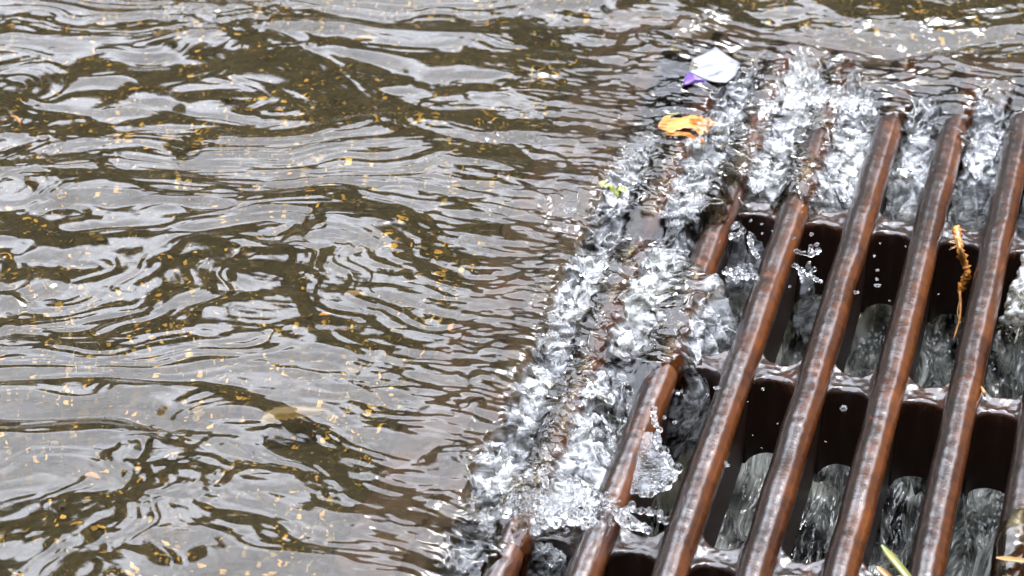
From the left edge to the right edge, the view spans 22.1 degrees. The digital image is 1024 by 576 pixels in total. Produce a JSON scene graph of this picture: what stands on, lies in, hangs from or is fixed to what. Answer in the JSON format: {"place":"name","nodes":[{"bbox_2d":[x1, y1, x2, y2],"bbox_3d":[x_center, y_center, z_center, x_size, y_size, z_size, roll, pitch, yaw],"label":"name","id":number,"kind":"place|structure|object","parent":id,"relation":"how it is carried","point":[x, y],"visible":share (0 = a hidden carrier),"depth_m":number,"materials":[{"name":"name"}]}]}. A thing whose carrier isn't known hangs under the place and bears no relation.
{"place":"outdoors","nodes":[
{"label":"outdoors","id":0,"kind":"place"},
{"bbox_2d":[0,0,1023,575],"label":"water","id":1,"kind":"structure","parent":0,"point":[298,286],"depth_m":2.05,"materials":[{"name":"liquid"}]},
{"bbox_2d":[11,115,20,126],"bbox_3d":[-0.412,-0.141,2.184,0.012,0.007,0.020,0,33,0],"label":"leaf stalk","id":2,"kind":"object","parent":1,"relation":"on","point":[17,118],"visible":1,"depth_m":2.18,"materials":[{"name":"orange plant"}]},
{"bbox_2d":[603,180,618,197],"bbox_3d":[0.077,-0.078,2.104,0.016,0.014,0.013,0,33,0],"label":"lime leaf","id":3,"kind":"object","parent":1,"relation":"on","point":[611,187],"visible":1,"depth_m":2.10,"materials":[{"name":"green plant"}]},
{"bbox_2d":[672,132,703,142],"bbox_3d":[0.147,-0.122,2.181,0.042,0.016,0.012,7,34,10],"label":"orange leaf","id":4,"kind":"object","parent":1,"relation":"on","point":[685,133],"visible":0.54,"depth_m":2.18,"materials":[{"name":"orange plant"}]},
{"bbox_2d":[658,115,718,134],"bbox_3d":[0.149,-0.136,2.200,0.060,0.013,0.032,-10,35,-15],"label":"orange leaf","id":5,"kind":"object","parent":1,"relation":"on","point":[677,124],"visible":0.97,"depth_m":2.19,"materials":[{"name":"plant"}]},
{"bbox_2d":[684,47,739,84],"bbox_3d":[0.173,-0.190,2.261,0.042,0.009,0.061,7,34,10],"label":"paper scrap","id":6,"kind":"object","parent":1,"relation":"on","point":[716,64],"visible":1,"depth_m":2.26,"materials":[{"name":"white paper"}]},
{"bbox_2d":[500,71,999,563],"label":"broken water","id":7,"kind":"structure","parent":1,"relation":"on","point":[704,309],"depth_m":1.99,"materials":[{"name":"grey liquid"}]},
{"bbox_2d":[758,73,877,119],"bbox_3d":[0.257,-0.164,2.227,0.101,0.030,0.057,0,33,0],"label":"splash","id":8,"kind":"object","parent":1,"relation":"on","point":[820,93],"visible":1,"depth_m":2.23,"materials":[{"name":"grey liquid"}]},
{"bbox_2d":[995,254,1023,344],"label":"splash","id":9,"kind":"object","parent":1,"relation":"on","point":[1013,315],"visible":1,"depth_m":2.01,"materials":[{"name":"liquid"}]},
{"bbox_2d":[641,192,1023,575],"bbox_3d":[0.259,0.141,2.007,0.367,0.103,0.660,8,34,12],"label":"falling water","id":10,"kind":"structure","parent":0,"point":[932,369],"depth_m":2.00,"materials":[{"name":"grey liquid"}]},
{"bbox_2d":[877,566,891,575],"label":"grass blade","id":11,"kind":"object","parent":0,"point":[883,571],"depth_m":1.70,"materials":[{"name":"plant"}]},
{"label":"street","id":12,"kind":"structure","parent":0,"visible":0},
{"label":"drain shaft","id":13,"kind":"structure","parent":12,"relation":"in","visible":0},
{"bbox_2d":[483,104,1023,575],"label":"drain grate","id":14,"kind":"object","parent":13,"relation":"on","point":[955,438],"visible":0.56,"depth_m":1.92,"materials":[{"name":"metal"}]},
{"bbox_2d":[497,469,630,535],"bbox_3d":[0.034,0.148,1.766,0.089,0.026,0.076,0,33,0],"label":"splash","id":15,"kind":"object","parent":14,"relation":"on","point":[538,506],"visible":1,"depth_m":1.76,"materials":[{"name":"grey liquid"}]},
{"bbox_2d":[619,500,669,533],"bbox_3d":[0.087,0.154,1.760,0.034,0.007,0.027,27,42,35],"label":"splash","id":16,"kind":"object","parent":14,"relation":"on","point":[637,525],"visible":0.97,"depth_m":1.76,"materials":[{"name":"grey liquid"}]},
{"bbox_2d":[630,405,682,497],"bbox_3d":[0.104,0.114,1.815,0.033,0.009,0.100,5,34,8],"label":"splash","id":17,"kind":"object","parent":14,"relation":"on","point":[654,461],"visible":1,"depth_m":1.80,"materials":[{"name":"grey liquid"}]},
{"bbox_2d":[721,221,759,283],"bbox_3d":[0.177,-0.026,2.045,0.032,0.018,0.071,0,33,0],"label":"splash","id":18,"kind":"object","parent":14,"relation":"on","point":[733,272],"visible":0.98,"depth_m":2.03,"materials":[{"name":"grey liquid"}]},
{"bbox_2d":[791,244,822,283],"bbox_3d":[0.228,-0.018,2.024,0.025,0.005,0.054,0,33,0],"label":"splash","id":19,"kind":"object","parent":14,"relation":"on","point":[811,252],"visible":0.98,"depth_m":2.02,"materials":[{"name":"grey liquid"}]},
{"bbox_2d":[840,405,846,410],"bbox_3d":[0.233,0.084,1.843,0.004,0.004,0.007,-21,-3,-28],"label":"water droplet","id":20,"kind":"object","parent":14,"relation":"on","point":[843,407],"visible":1,"depth_m":1.84,"materials":[{"name":"grey"}]},
{"bbox_2d":[881,545,911,575],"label":"grass blade","id":21,"kind":"object","parent":14,"relation":"on","point":[898,565],"depth_m":1.70,"materials":[{"name":"yellow plant"}]},
{"bbox_2d":[948,225,971,338],"bbox_3d":[0.350,-0.004,2.063,0.021,0.078,0.057,0,33,0],"label":"pine twig","id":22,"kind":"object","parent":14,"relation":"on","point":[962,256],"visible":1,"depth_m":2.06,"materials":[{"name":"plant"}]},
{"bbox_2d":[980,386,985,396],"bbox_3d":[0.340,0.074,1.898,0.003,0.005,0.011,0,33,0],"label":"straw tip","id":23,"kind":"object","parent":14,"relation":"on","point":[983,391],"visible":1,"depth_m":1.89,"materials":[{"name":"beige plant"}]},
{"bbox_2d":[989,506,1023,575],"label":"splash","id":24,"kind":"object","parent":14,"relation":"on","point":[1009,540],"visible":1,"depth_m":1.74,"materials":[{"name":"liquid"}]},
{"bbox_2d":[996,556,1023,562],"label":"grass blade","id":25,"kind":"object","parent":14,"relation":"on","point":[1012,559],"depth_m":1.72,"materials":[{"name":"plant"}]}
]}

